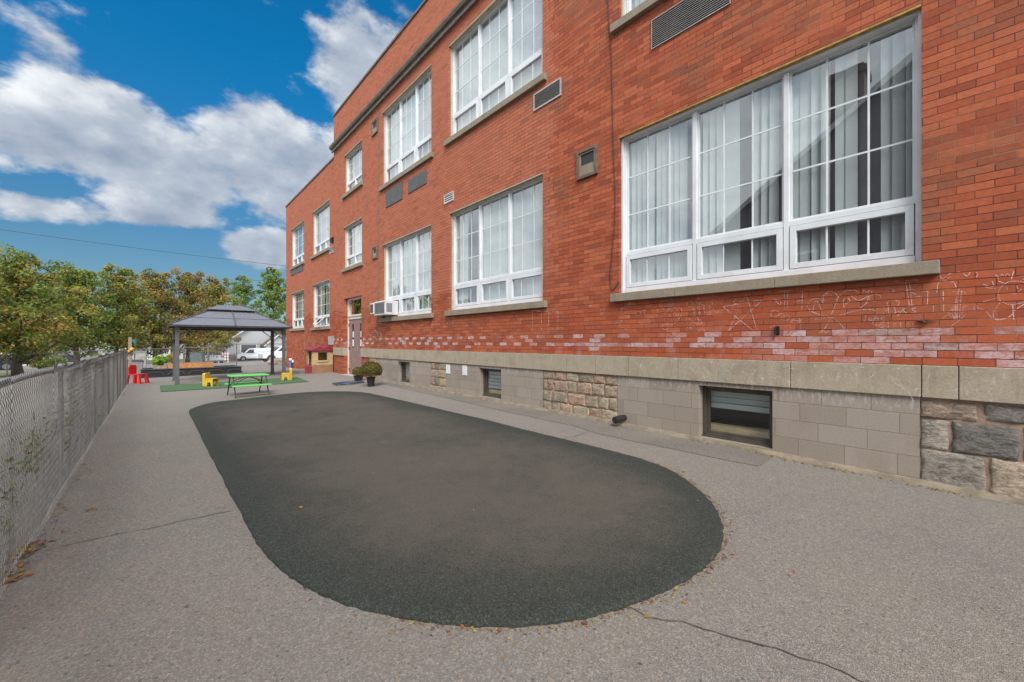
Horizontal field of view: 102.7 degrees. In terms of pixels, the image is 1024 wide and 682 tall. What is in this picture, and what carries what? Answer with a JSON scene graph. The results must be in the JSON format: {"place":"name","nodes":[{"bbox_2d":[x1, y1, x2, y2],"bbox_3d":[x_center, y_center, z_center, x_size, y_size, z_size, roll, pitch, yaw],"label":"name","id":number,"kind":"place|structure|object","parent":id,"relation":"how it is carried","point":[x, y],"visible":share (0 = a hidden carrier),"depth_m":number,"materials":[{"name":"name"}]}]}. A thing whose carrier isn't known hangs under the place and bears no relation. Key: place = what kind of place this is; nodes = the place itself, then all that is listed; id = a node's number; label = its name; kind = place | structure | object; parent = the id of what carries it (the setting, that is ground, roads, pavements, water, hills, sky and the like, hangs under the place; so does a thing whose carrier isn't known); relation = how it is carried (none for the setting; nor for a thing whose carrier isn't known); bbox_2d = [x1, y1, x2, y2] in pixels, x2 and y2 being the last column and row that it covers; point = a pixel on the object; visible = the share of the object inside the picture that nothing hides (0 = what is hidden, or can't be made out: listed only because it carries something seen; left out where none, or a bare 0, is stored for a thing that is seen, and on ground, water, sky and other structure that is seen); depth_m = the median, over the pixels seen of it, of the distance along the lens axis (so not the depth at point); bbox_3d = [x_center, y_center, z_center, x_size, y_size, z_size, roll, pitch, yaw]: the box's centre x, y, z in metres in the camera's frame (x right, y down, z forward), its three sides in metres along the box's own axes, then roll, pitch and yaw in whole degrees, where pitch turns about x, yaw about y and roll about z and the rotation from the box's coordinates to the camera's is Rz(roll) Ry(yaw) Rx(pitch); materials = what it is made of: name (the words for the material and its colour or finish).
{"place":"outdoors","nodes":[
{"label":"outdoors","id":0,"kind":"place"},
{"bbox_2d":[0,371,33,376],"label":"lawn","id":1,"kind":"structure","parent":0,"point":[4,374],"depth_m":26.67,"materials":[{"name":"green plant"}]},
{"bbox_2d":[0,273,45,357],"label":"tree","id":2,"kind":"object","parent":1,"relation":"on","point":[4,309],"visible":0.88,"depth_m":21.17,"materials":[{"name":"green plant"}]},
{"bbox_2d":[0,242,97,375],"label":"tree","id":3,"kind":"object","parent":1,"relation":"on","point":[19,273],"visible":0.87,"depth_m":22.88,"materials":[{"name":"green plant"}]},
{"bbox_2d":[2,360,263,370],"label":"street","id":4,"kind":"structure","parent":0,"point":[30,368],"depth_m":52.45,"materials":[{"name":"grey asphalt"}]},
{"bbox_2d":[0,351,73,370],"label":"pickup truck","id":5,"kind":"object","parent":4,"relation":"on","point":[69,358],"visible":0.16,"depth_m":35.47,"materials":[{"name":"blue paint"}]},
{"bbox_2d":[41,355,69,367],"bbox_3d":[-37.880,1.679,34.017,1.580,1.258,1.723,0,0,21],"label":"shrub","id":6,"kind":"object","parent":4,"relation":"on","point":[62,360],"visible":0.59,"depth_m":33.80,"materials":[{"name":"green plant"}]},
{"bbox_2d":[91,351,104,364],"bbox_3d":[-36.510,1.546,36.074,1.578,1.473,1.753,0,0,-7],"label":"shrub","id":7,"kind":"object","parent":4,"relation":"on","point":[95,354],"visible":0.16,"depth_m":35.90,"materials":[{"name":"green plant"}]},
{"bbox_2d":[258,346,281,361],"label":"pickup truck","id":8,"kind":"object","parent":4,"relation":"on","point":[267,355],"visible":0.29,"depth_m":50.34,"materials":[{"name":"white paint"}]},
{"bbox_2d":[0,229,282,265],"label":"overhead wire","id":9,"kind":"object","parent":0,"point":[139,248],"visible":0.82,"depth_m":36.79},
{"bbox_2d":[0,0,422,338],"label":"sky","id":10,"kind":"structure","parent":0,"point":[191,127],"materials":[{"name":"blue"}]},
{"bbox_2d":[201,351,223,362],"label":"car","id":11,"kind":"object","parent":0,"point":[220,355],"visible":0.43,"depth_m":45.85,"materials":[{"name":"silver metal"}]},
{"bbox_2d":[0,361,1023,681],"bbox_3d":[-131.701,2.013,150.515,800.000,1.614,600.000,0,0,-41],"label":"ground","id":12,"kind":"structure","parent":0,"point":[892,581],"depth_m":2.30,"materials":[{"name":"grey asphalt"}]},
{"bbox_2d":[28,358,49,368],"bbox_3d":[-38.164,1.757,33.064,1.305,1.088,1.360,0,0,-41],"label":"shrub","id":13,"kind":"object","parent":12,"relation":"on","point":[37,365],"visible":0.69,"depth_m":32.86,"materials":[{"name":"green plant"}]},
{"bbox_2d":[4,281,78,354],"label":"tree","id":14,"kind":"object","parent":12,"relation":"on","point":[44,325],"visible":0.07,"depth_m":46.16,"materials":[{"name":"green plant"}]},
{"bbox_2d":[0,382,102,530],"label":"weeds","id":15,"kind":"object","parent":12,"relation":"on","point":[55,424],"visible":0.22,"depth_m":4.63,"materials":[{"name":"green plant"}]},
{"bbox_2d":[0,349,112,376],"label":"chain link fence","id":16,"kind":"object","parent":12,"relation":"on","point":[55,352],"visible":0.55,"depth_m":22.67,"materials":[{"name":"metal"}]},
{"bbox_2d":[0,348,127,588],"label":"chain link fence","id":17,"kind":"object","parent":12,"relation":"on","point":[109,379],"visible":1,"depth_m":3.70,"materials":[{"name":"metal"}]},
{"bbox_2d":[12,329,115,365],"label":"house","id":18,"kind":"structure","parent":12,"relation":"on","point":[93,352],"depth_m":50.37,"materials":[{"name":"grey"}]},
{"bbox_2d":[23,260,118,368],"bbox_3d":[-29.942,-1.725,28.036,4.439,7.460,4.972,0,0,-41],"label":"tree","id":19,"kind":"object","parent":12,"relation":"on","point":[72,274],"visible":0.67,"depth_m":27.88,"materials":[{"name":"green plant"}]},
{"bbox_2d":[84,263,166,353],"bbox_3d":[-29.556,-1.953,31.216,5.071,7.867,5.008,0,0,-41],"label":"tree","id":20,"kind":"object","parent":12,"relation":"on","point":[117,284],"visible":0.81,"depth_m":30.80,"materials":[{"name":"green plant"}]},
{"bbox_2d":[92,286,170,359],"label":"tree","id":21,"kind":"object","parent":12,"relation":"on","point":[130,323],"visible":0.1,"depth_m":49.86,"materials":[{"name":"green plant"}]},
{"bbox_2d":[128,337,138,380],"bbox_3d":[-14.072,0.649,15.198,0.345,1.650,0.226,0,0,-41],"label":"play post","id":22,"kind":"object","parent":12,"relation":"on","point":[130,347],"visible":0.84,"depth_m":15.16,"materials":[{"name":"brown wood"}]},
{"bbox_2d":[46,511,227,550],"bbox_3d":[-2.781,1.415,3.108,1.078,0.011,0.045,0,0,-37],"label":"pavement crack","id":23,"kind":"object","parent":12,"relation":"on","point":[141,529],"visible":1,"depth_m":3.11,"materials":[{"name":"black asphalt"}]},
{"bbox_2d":[132,360,143,376],"bbox_3d":[-15.264,1.072,16.600,0.525,0.700,0.525,0,0,-41],"label":"trash bin","id":24,"kind":"object","parent":12,"relation":"on","point":[138,364],"visible":0.39,"depth_m":16.50,"materials":[{"name":"grey plastic"}]},
{"bbox_2d":[128,365,149,383],"bbox_3d":[-12.839,1.104,14.022,0.520,0.640,0.420,0,0,-3],"label":"child chair","id":25,"kind":"object","parent":12,"relation":"on","point":[132,369],"visible":0.84,"depth_m":14.04,"materials":[{"name":"red plastic"}]},
{"bbox_2d":[135,351,146,367],"bbox_3d":[-16.879,0.910,18.596,0.135,1.020,0.459,0,0,29],"label":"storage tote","id":26,"kind":"object","parent":12,"relation":"on","point":[138,354],"visible":0.31,"depth_m":18.61,"materials":[{"name":"grey plastic"}]},
{"bbox_2d":[115,268,188,364],"bbox_3d":[-29.108,-2.032,33.790,5.257,8.096,4.728,0,0,24],"label":"tree","id":27,"kind":"object","parent":12,"relation":"on","point":[153,282],"visible":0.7,"depth_m":33.64,"materials":[{"name":"green plant"}]},
{"bbox_2d":[133,347,183,367],"bbox_3d":[-16.237,0.883,18.877,0.052,1.275,1.890,0,0,30],"label":"chain link fence","id":28,"kind":"object","parent":12,"relation":"on","point":[134,351],"visible":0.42,"depth_m":18.65,"materials":[{"name":"metal"}]},
{"bbox_2d":[132,340,207,359],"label":"house","id":29,"kind":"structure","parent":12,"relation":"on","point":[164,354],"depth_m":64.46,"materials":[{"name":"grey"}]},
{"bbox_2d":[140,365,242,377],"bbox_3d":[-13.930,1.268,17.888,3.393,0.380,1.930,0,0,-41],"label":"sandbox","id":30,"kind":"object","parent":12,"relation":"on","point":[168,372],"visible":0.69,"depth_m":17.16,"materials":[{"name":"black wood"}]},
{"bbox_2d":[153,364,166,368],"bbox_3d":[-14.831,1.140,17.253,0.440,0.337,0.900,0,0,-41],"label":"planter box","id":31,"kind":"object","parent":30,"relation":"on","point":[159,366],"visible":0.4,"depth_m":16.93,"materials":[{"name":"brown wood"}]},
{"bbox_2d":[151,355,169,364],"bbox_3d":[-14.728,0.807,17.201,0.551,0.511,0.648,0,0,-11],"label":"leafy plant","id":32,"kind":"object","parent":31,"relation":"on","point":[159,360],"visible":0.94,"depth_m":17.08,"materials":[{"name":"green plant"}]},
{"bbox_2d":[167,362,213,367],"bbox_3d":[-14.063,1.110,17.924,1.560,0.397,0.900,0,0,-41],"label":"planter box","id":33,"kind":"object","parent":30,"relation":"on","point":[193,364],"visible":0.55,"depth_m":17.67,"materials":[{"name":"orange wood"}]},
{"bbox_2d":[167,353,172,363],"bbox_3d":[-14.469,0.712,17.495,0.378,0.560,0.427,0,0,-12],"label":"leafy plant","id":34,"kind":"object","parent":33,"relation":"on","point":[170,356],"visible":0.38,"depth_m":17.39,"materials":[{"name":"yellow plant"}]},
{"bbox_2d":[157,267,230,362],"bbox_3d":[-28.622,-2.183,36.343,5.873,8.502,5.255,0,0,33],"label":"tree","id":35,"kind":"object","parent":12,"relation":"on","point":[188,285],"visible":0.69,"depth_m":35.68,"materials":[{"name":"green plant"}]},
{"bbox_2d":[184,346,207,362],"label":"gate","id":36,"kind":"structure","parent":12,"relation":"on","point":[196,355],"depth_m":20.00,"materials":[{"name":"metal"}]},
{"bbox_2d":[189,352,205,361],"bbox_3d":[-20.714,1.082,27.000,0.700,0.850,0.640,0,0,-21],"label":"utility box","id":37,"kind":"object","parent":12,"relation":"on","point":[194,357],"visible":0.6,"depth_m":26.75,"materials":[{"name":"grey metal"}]},
{"bbox_2d":[184,284,233,351],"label":"tree","id":38,"kind":"object","parent":12,"relation":"on","point":[218,298],"visible":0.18,"depth_m":51.85,"materials":[{"name":"green plant"}]},
{"bbox_2d":[191,275,242,362],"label":"tree","id":39,"kind":"object","parent":12,"relation":"on","point":[216,286],"visible":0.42,"depth_m":52.69,"materials":[{"name":"green plant"}]},
{"bbox_2d":[167,305,292,384],"bbox_3d":[-10.433,0.030,15.188,3.577,2.761,2.603,0,0,-41],"label":"gazebo","id":40,"kind":"object","parent":12,"relation":"on","point":[227,318],"visible":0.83,"depth_m":14.66,"materials":[{"name":"grey metal"}]},
{"bbox_2d":[160,377,307,391],"bbox_3d":[-8.944,1.341,13.194,4.158,0.136,2.253,0,0,-30],"label":"turf mat","id":41,"kind":"object","parent":12,"relation":"on","point":[184,387],"visible":0.76,"depth_m":13.00,"materials":[{"name":"green plastic"}]},
{"bbox_2d":[202,373,218,385],"bbox_3d":[-9.428,1.169,12.806,0.310,0.400,0.320,0,0,-6],"label":"child chair","id":42,"kind":"object","parent":41,"relation":"on","point":[207,380],"visible":0.99,"depth_m":12.68,"materials":[{"name":"yellow plastic"}]},
{"bbox_2d":[281,368,291,379],"bbox_3d":[-7.696,1.092,14.001,0.310,0.400,0.320,0,0,-31],"label":"child chair","id":43,"kind":"object","parent":41,"relation":"on","point":[288,375],"visible":0.99,"depth_m":13.90,"materials":[{"name":"yellow plastic"}]},
{"bbox_2d":[208,343,281,365],"bbox_3d":[-14.505,0.787,24.600,1.749,1.482,7.924,0,0,23],"label":"chain link fence","id":44,"kind":"object","parent":12,"relation":"on","point":[233,350],"visible":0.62,"depth_m":22.75,"materials":[{"name":"metal"}]},
{"bbox_2d":[209,331,281,360],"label":"bungalow","id":45,"kind":"object","parent":12,"relation":"on","point":[255,339],"visible":0.37,"depth_m":62.19,"materials":[{"name":"grey"}]},
{"bbox_2d":[240,344,256,352],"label":"window","id":46,"kind":"structure","parent":45,"relation":"in","point":[244,347],"depth_m":61.55,"materials":[{"name":"white glass"}]},
{"bbox_2d":[224,373,271,397],"bbox_3d":[-6.812,1.110,10.576,1.060,0.542,0.840,0,0,45],"label":"picnic table","id":47,"kind":"object","parent":12,"relation":"on","point":[249,375],"visible":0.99,"depth_m":10.53,"materials":[{"name":"plastic"}]},
{"bbox_2d":[235,348,270,360],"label":"van","id":48,"kind":"object","parent":12,"relation":"on","point":[247,355],"visible":0.52,"depth_m":60.14,"materials":[{"name":"white paint"}]},
{"bbox_2d":[267,358,277,364],"bbox_3d":[-15.083,1.268,26.211,1.100,0.492,0.705,0,0,-41],"label":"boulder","id":49,"kind":"object","parent":12,"relation":"on","point":[275,361],"visible":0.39,"depth_m":25.90,"materials":[{"name":"stone"}]},
{"bbox_2d":[289,358,292,367],"bbox_3d":[-11.365,0.962,21.647,0.720,0.850,0.160,0,0,-16],"label":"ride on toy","id":50,"kind":"object","parent":12,"relation":"on","point":[290,362],"visible":0.33,"depth_m":21.50,"materials":[{"name":"blue plastic"}]},
{"bbox_2d":[304,365,311,372],"bbox_3d":[-8.230,1.096,16.669,0.370,0.335,0.310,0,0,-21],"label":"toy box","id":51,"kind":"object","parent":12,"relation":"on","point":[308,368],"visible":0.55,"depth_m":16.53,"materials":[{"name":"red plastic"}]},
{"bbox_2d":[304,345,332,373],"bbox_3d":[-7.876,0.703,16.701,0.860,1.117,0.970,0,0,-41],"label":"playhouse","id":52,"kind":"object","parent":12,"relation":"on","point":[319,359],"visible":0.91,"depth_m":16.46,"materials":[{"name":"beige plastic"}]},
{"bbox_2d":[317,352,328,361],"bbox_3d":[-7.577,0.601,16.404,0.460,0.400,0.029,0,0,-41],"label":"window frame","id":53,"kind":"structure","parent":52,"relation":"in","point":[327,360],"depth_m":16.43,"materials":[{"name":"beige plastic"}]},
{"bbox_2d":[332,381,363,384],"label":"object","id":54,"kind":"object","parent":12,"relation":"on","point":[346,382],"visible":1,"depth_m":12.23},
{"bbox_2d":[352,367,362,380],"bbox_3d":[-4.908,1.008,13.083,0.381,0.457,0.388,0,0,-41],"label":"potted mum","id":55,"kind":"object","parent":12,"relation":"on","point":[357,376],"visible":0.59,"depth_m":12.97,"materials":[{"name":"green plant"}]},
{"bbox_2d":[359,361,382,386],"bbox_3d":[-4.003,0.900,11.607,0.638,0.721,0.645,0,0,-41],"label":"potted mum","id":56,"kind":"object","parent":12,"relation":"on","point":[370,368],"visible":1,"depth_m":11.47,"materials":[{"name":"green plant"}]},
{"bbox_2d":[189,391,723,628],"bbox_3d":[-2.464,1.346,6.375,3.647,0.157,10.635,0,0,-41],"label":"asphalt pad","id":57,"kind":"object","parent":12,"relation":"on","point":[465,520],"visible":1,"depth_m":3.28,"materials":[{"name":"asphalt"}]},
{"bbox_2d":[0,388,1008,664],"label":"fallen leaves","id":58,"kind":"object","parent":12,"relation":"on","point":[24,550],"visible":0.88,"depth_m":2.48,"materials":[{"name":"brown plant"}]},
{"bbox_2d":[375,380,773,465],"bbox_3d":[-0.977,1.265,8.746,0.612,0.109,11.350,0,0,-41],"label":"path strip","id":59,"kind":"object","parent":12,"relation":"on","point":[688,445],"visible":0.97,"depth_m":5.78,"materials":[{"name":"concrete"}]},
{"bbox_2d":[285,0,1023,505],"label":"school building","id":60,"kind":"structure","parent":12,"relation":"on","point":[803,220],"depth_m":5.45,"materials":[{"name":"red brick"}]},
{"bbox_2d":[289,289,304,330],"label":"window","id":61,"kind":"structure","parent":60,"relation":"in","point":[297,297],"depth_m":21.32,"materials":[{"name":"white plastic"}]},
{"bbox_2d":[289,220,304,270],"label":"window","id":62,"kind":"structure","parent":60,"relation":"in","point":[298,231],"depth_m":21.32,"materials":[{"name":"glass"}]},
{"bbox_2d":[310,199,329,259],"bbox_3d":[-8.385,-4.912,18.117,0.308,2.175,2.716,0,0,-41],"label":"window","id":63,"kind":"structure","parent":60,"relation":"in","point":[321,214],"depth_m":18.41,"materials":[{"name":"glass"}]},
{"bbox_2d":[310,279,330,329],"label":"window","id":64,"kind":"structure","parent":60,"relation":"in","point":[324,295],"depth_m":18.43,"materials":[{"name":"white plastic"}]},
{"bbox_2d":[341,296,361,375],"bbox_3d":[-5.717,-0.143,14.840,0.340,2.955,1.707,0,0,-41],"label":"double door","id":65,"kind":"structure","parent":60,"relation":"in","point":[354,321],"depth_m":15.13,"materials":[{"name":"beige paint"}]},
{"bbox_2d":[341,217,362,272],"bbox_3d":[-5.662,-3.467,14.872,0.415,1.705,2.037,0,0,-41],"label":"window","id":66,"kind":"structure","parent":60,"relation":"in","point":[356,225],"depth_m":15.05,"materials":[{"name":"glass"}]},
{"bbox_2d":[341,139,362,199],"bbox_3d":[-5.679,-6.188,14.811,0.308,1.625,1.968,0,0,-41],"label":"window","id":67,"kind":"structure","parent":60,"relation":"in","point":[354,181],"depth_m":15.04,"materials":[{"name":"glass"}]},
{"bbox_2d":[370,300,397,315],"bbox_3d":[-3.904,-1.010,12.476,0.425,0.420,1.091,0,0,-41],"label":"air conditioner","id":68,"kind":"object","parent":60,"relation":"attached to","point":[385,308],"visible":1,"depth_m":12.13,"materials":[{"name":"white metal"}]},
{"bbox_2d":[401,362,409,382],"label":"basement window","id":69,"kind":"structure","parent":60,"relation":"in","point":[404,379],"depth_m":12.03,"materials":[{"name":"grey glass"}]},
{"bbox_2d":[378,64,433,191],"bbox_3d":[-3.022,-5.967,11.774,0.307,2.465,3.270,0,0,-41],"label":"window","id":70,"kind":"structure","parent":60,"relation":"in","point":[407,120],"depth_m":11.88,"materials":[{"name":"glass"}]},
{"bbox_2d":[379,224,433,321],"bbox_3d":[-3.002,-1.835,11.760,0.320,2.430,3.223,0,0,-41],"label":"window","id":71,"kind":"structure","parent":60,"relation":"in","point":[407,258],"depth_m":11.80,"materials":[{"name":"glass"}]},
{"bbox_2d":[482,368,500,398],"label":"basement window","id":72,"kind":"structure","parent":60,"relation":"in","point":[495,391],"depth_m":8.99,"materials":[{"name":"grey glass"}]},
{"bbox_2d":[443,0,546,146],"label":"window","id":73,"kind":"structure","parent":60,"relation":"in","point":[496,60],"depth_m":8.89,"materials":[{"name":"glass"}]},
{"bbox_2d":[444,172,546,315],"bbox_3d":[-0.373,-1.880,8.828,0.415,2.500,3.395,0,0,-41],"label":"window","id":74,"kind":"structure","parent":60,"relation":"in","point":[497,246],"depth_m":8.76,"materials":[{"name":"glass"}]},
{"bbox_2d":[610,0,664,34],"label":"window","id":75,"kind":"structure","parent":60,"relation":"in","point":[631,10],"depth_m":6.17,"materials":[{"name":"white plastic"}]},
{"bbox_2d":[702,386,771,447],"bbox_3d":[3.093,0.933,5.379,0.780,0.727,0.852,0,0,-41],"label":"basement window","id":76,"kind":"structure","parent":60,"relation":"in","point":[755,433],"depth_m":5.24,"materials":[{"name":"grey metal"}]},
{"bbox_2d":[610,4,939,301],"bbox_3d":[2.840,-1.893,5.156,0.415,2.545,3.538,0,0,-41],"label":"window","id":77,"kind":"structure","parent":60,"relation":"in","point":[813,176],"depth_m":4.73,"materials":[{"name":"glass"}]},
{"bbox_2d":[421,388,974,495],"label":"grass tufts","id":78,"kind":"object","parent":12,"relation":"on","point":[833,467],"visible":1,"depth_m":4.23,"materials":[{"name":"green plant"}]},
{"bbox_2d":[628,606,863,681],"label":"pavement crack","id":79,"kind":"object","parent":12,"relation":"on","point":[751,642],"visible":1,"depth_m":1.89,"materials":[{"name":"black asphalt"}]},
{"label":"verge","id":80,"kind":"structure","parent":0,"visible":0},
{"bbox_2d":[227,275,266,315],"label":"tree","id":81,"kind":"object","parent":80,"relation":"on","point":[243,291],"visible":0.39,"depth_m":79.62,"materials":[{"name":"green plant"}]},
{"bbox_2d":[248,266,285,334],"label":"tree","id":82,"kind":"object","parent":80,"relation":"on","point":[271,283],"visible":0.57,"depth_m":71.15,"materials":[{"name":"green plant"}]}
]}

